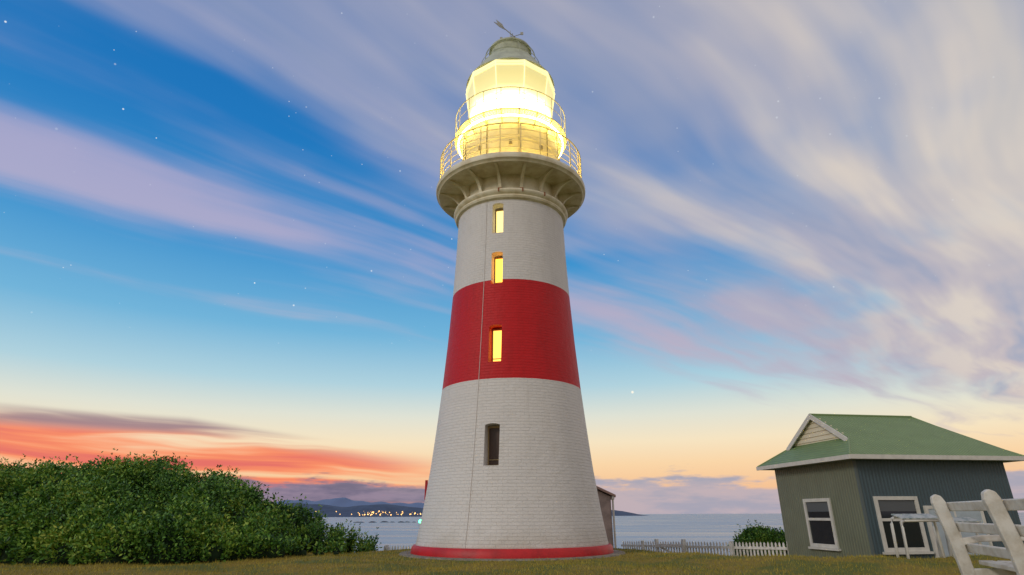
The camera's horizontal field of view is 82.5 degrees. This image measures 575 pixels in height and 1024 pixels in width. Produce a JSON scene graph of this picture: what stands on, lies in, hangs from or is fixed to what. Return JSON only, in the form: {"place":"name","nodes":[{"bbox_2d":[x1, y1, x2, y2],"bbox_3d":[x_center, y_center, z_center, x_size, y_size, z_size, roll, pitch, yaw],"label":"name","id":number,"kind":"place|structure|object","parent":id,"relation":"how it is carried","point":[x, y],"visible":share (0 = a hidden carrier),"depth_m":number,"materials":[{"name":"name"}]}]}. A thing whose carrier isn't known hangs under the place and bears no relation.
{"place":"outdoors","nodes":[
{"label":"outdoors","id":0,"kind":"place"},
{"bbox_2d":[261,497,423,507],"bbox_3d":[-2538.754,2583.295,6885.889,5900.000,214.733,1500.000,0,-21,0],"label":"hills","id":1,"kind":"structure","parent":0,"point":[343,502],"depth_m":6853.42,"materials":[{"name":"blue"}]},
{"bbox_2d":[315,511,420,515],"bbox_3d":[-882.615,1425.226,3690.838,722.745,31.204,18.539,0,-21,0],"label":"town lights","id":2,"kind":"object","parent":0,"point":[380,514],"visible":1,"depth_m":3687.78,"materials":[{"name":"yellow"}]},
{"bbox_2d":[278,503,647,516],"bbox_3d":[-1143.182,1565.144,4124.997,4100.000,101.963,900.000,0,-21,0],"label":"hills","id":3,"kind":"structure","parent":0,"point":[330,510],"depth_m":3950.69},
{"bbox_2d":[0,548,1010,574],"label":"ground","id":4,"kind":"structure","parent":0,"point":[828,570],"depth_m":12.06,"materials":[{"name":"green plant"}]},
{"bbox_2d":[0,448,382,565],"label":"coastal shrubs","id":5,"kind":"object","parent":4,"relation":"on","point":[160,510],"visible":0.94,"depth_m":15.06,"materials":[{"name":"green plant"}]},
{"bbox_2d":[384,545,411,549],"bbox_3d":[-3.600,9.733,20.700,2.814,1.198,0.160,-16,-26,35],"label":"picket fence","id":6,"kind":"object","parent":4,"relation":"on","point":[387,547],"visible":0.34,"depth_m":21.31,"materials":[{"name":"white paint"}]},
{"bbox_2d":[399,20,624,560],"bbox_3d":[-0.036,-1.440,20.406,6.600,20.123,6.600,0,-21,0],"label":"lighthouse","id":7,"kind":"object","parent":4,"relation":"on","point":[511,477],"visible":0.99,"depth_m":17.30,"materials":[{"name":"paint"}]},
{"bbox_2d":[489,428,499,464],"bbox_3d":[-0.456,4.362,16.084,0.360,1.040,0.010,-5,-22,12],"label":"window pane","id":8,"kind":"structure","parent":7,"relation":"in","point":[494,433],"depth_m":16.09,"materials":[{"name":"brown glass"}]},
{"bbox_2d":[487,209,502,465],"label":"window frames","id":9,"kind":"structure","parent":7,"relation":"in","point":[496,211],"depth_m":17.55,"materials":[{"name":"brown"}]},
{"bbox_2d":[493,331,501,360],"bbox_3d":[-0.404,1.758,17.391,0.320,1.060,0.010,-5,-22,12],"label":"window pane","id":10,"kind":"structure","parent":7,"relation":"in","point":[497,335],"depth_m":17.41,"materials":[{"name":"yellow glass"}]},
{"bbox_2d":[496,259,502,282],"bbox_3d":[-0.377,-0.472,18.430,0.300,1.010,0.010,-5,-22,12],"label":"window pane","id":11,"kind":"structure","parent":7,"relation":"in","point":[499,262],"depth_m":18.46,"materials":[{"name":"yellow glass"}]},
{"bbox_2d":[496,211,502,232],"bbox_3d":[-0.367,-2.091,19.137,0.300,1.000,0.010,-5,-22,12],"label":"window pane","id":12,"kind":"structure","parent":7,"relation":"in","point":[499,222],"depth_m":19.16,"materials":[{"name":"yellow glass"}]},
{"bbox_2d":[424,480,616,547],"bbox_3d":[0.286,8.248,21.524,6.600,4.070,4.300,0,-21,0],"label":"brick hut","id":13,"kind":"object","parent":4,"relation":"on","point":[606,497],"visible":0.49,"depth_m":20.12,"materials":[{"name":"brown"}]},
{"bbox_2d":[621,539,788,555],"bbox_3d":[6.607,9.754,21.137,0.230,1.311,8.461,11,-24,-26],"label":"picket fence","id":14,"kind":"object","parent":4,"relation":"on","point":[685,547],"visible":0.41,"depth_m":20.64,"materials":[{"name":"white paint"}]},
{"bbox_2d":[728,519,787,555],"bbox_3d":[9.908,10.042,22.944,3.164,1.775,1.960,0,-21,0],"label":"bush","id":15,"kind":"object","parent":4,"relation":"on","point":[758,534],"visible":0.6,"depth_m":22.58,"materials":[{"name":"green plant"}]},
{"bbox_2d":[756,413,1023,557],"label":"weatherboard cottage","id":16,"kind":"structure","parent":4,"relation":"on","point":[848,484],"depth_m":15.77,"materials":[{"name":"wood"}]},
{"bbox_2d":[806,502,834,544],"bbox_3d":[8.718,6.636,16.489,0.022,1.240,1.140,3,-21,-9],"label":"window glass","id":17,"kind":"structure","parent":16,"relation":"in","point":[821,531],"depth_m":16.44,"materials":[{"name":"black glass"}]},
{"bbox_2d":[802,498,840,550],"bbox_3d":[8.673,6.661,16.471,0.086,1.340,1.300,3,-21,-9],"label":"window frame","id":18,"kind":"structure","parent":16,"relation":"in","point":[831,547],"depth_m":16.32,"materials":[{"name":"white wood"}]},
{"bbox_2d":[880,503,924,547],"bbox_3d":[9.944,6.043,14.963,1.220,1.270,0.022,3,-21,-9],"label":"window glass","id":19,"kind":"structure","parent":16,"relation":"in","point":[914,538],"depth_m":14.89,"materials":[{"name":"black glass"}]},
{"bbox_2d":[873,496,933,554],"bbox_3d":[9.952,6.054,14.909,1.380,1.370,0.086,3,-21,-9],"label":"window frame","id":20,"kind":"structure","parent":16,"relation":"in","point":[915,550],"depth_m":14.87,"materials":[{"name":"white wood"}]},
{"bbox_2d":[928,509,988,556],"bbox_3d":[11.556,6.764,14.931,1.550,2.070,0.046,3,-21,-9],"label":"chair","id":21,"kind":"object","parent":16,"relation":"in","point":[972,514],"depth_m":15.11,"materials":[{"name":"white wood"}]},
{"bbox_2d":[890,514,954,558],"bbox_3d":[8.926,5.570,12.683,1.180,1.231,0.369,2,-21,-6],"label":"table","id":22,"kind":"object","parent":4,"relation":"on","point":[918,518],"visible":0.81,"depth_m":12.77,"materials":[{"name":"white wood"}]},
{"bbox_2d":[933,517,992,557],"bbox_3d":[10.458,5.964,13.493,1.180,1.231,0.369,2,-21,-6],"label":"information lectern","id":23,"kind":"object","parent":4,"relation":"on","point":[964,519],"visible":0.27,"depth_m":13.59,"materials":[{"name":"white wood"}]},
{"bbox_2d":[930,489,1023,574],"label":"fence","id":24,"kind":"object","parent":4,"relation":"on","point":[1006,531],"visible":1,"depth_m":4.08,"materials":[{"name":"white paint"}]},
{"bbox_2d":[0,0,1023,513],"label":"sky","id":25,"kind":"structure","parent":0,"point":[226,237],"materials":[{"name":"blue"}]},
{"bbox_2d":[312,512,1023,555],"bbox_3d":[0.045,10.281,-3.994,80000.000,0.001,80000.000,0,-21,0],"label":"sea","id":26,"kind":"structure","parent":0,"point":[667,528],"depth_m":524.81,"materials":[{"name":"liquid"}]},
{"bbox_2d":[353,521,407,522],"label":"reef rocks","id":27,"kind":"object","parent":26,"relation":"in","point":[382,521],"visible":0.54,"depth_m":919.83,"materials":[{"name":"grey stone"}]}
]}

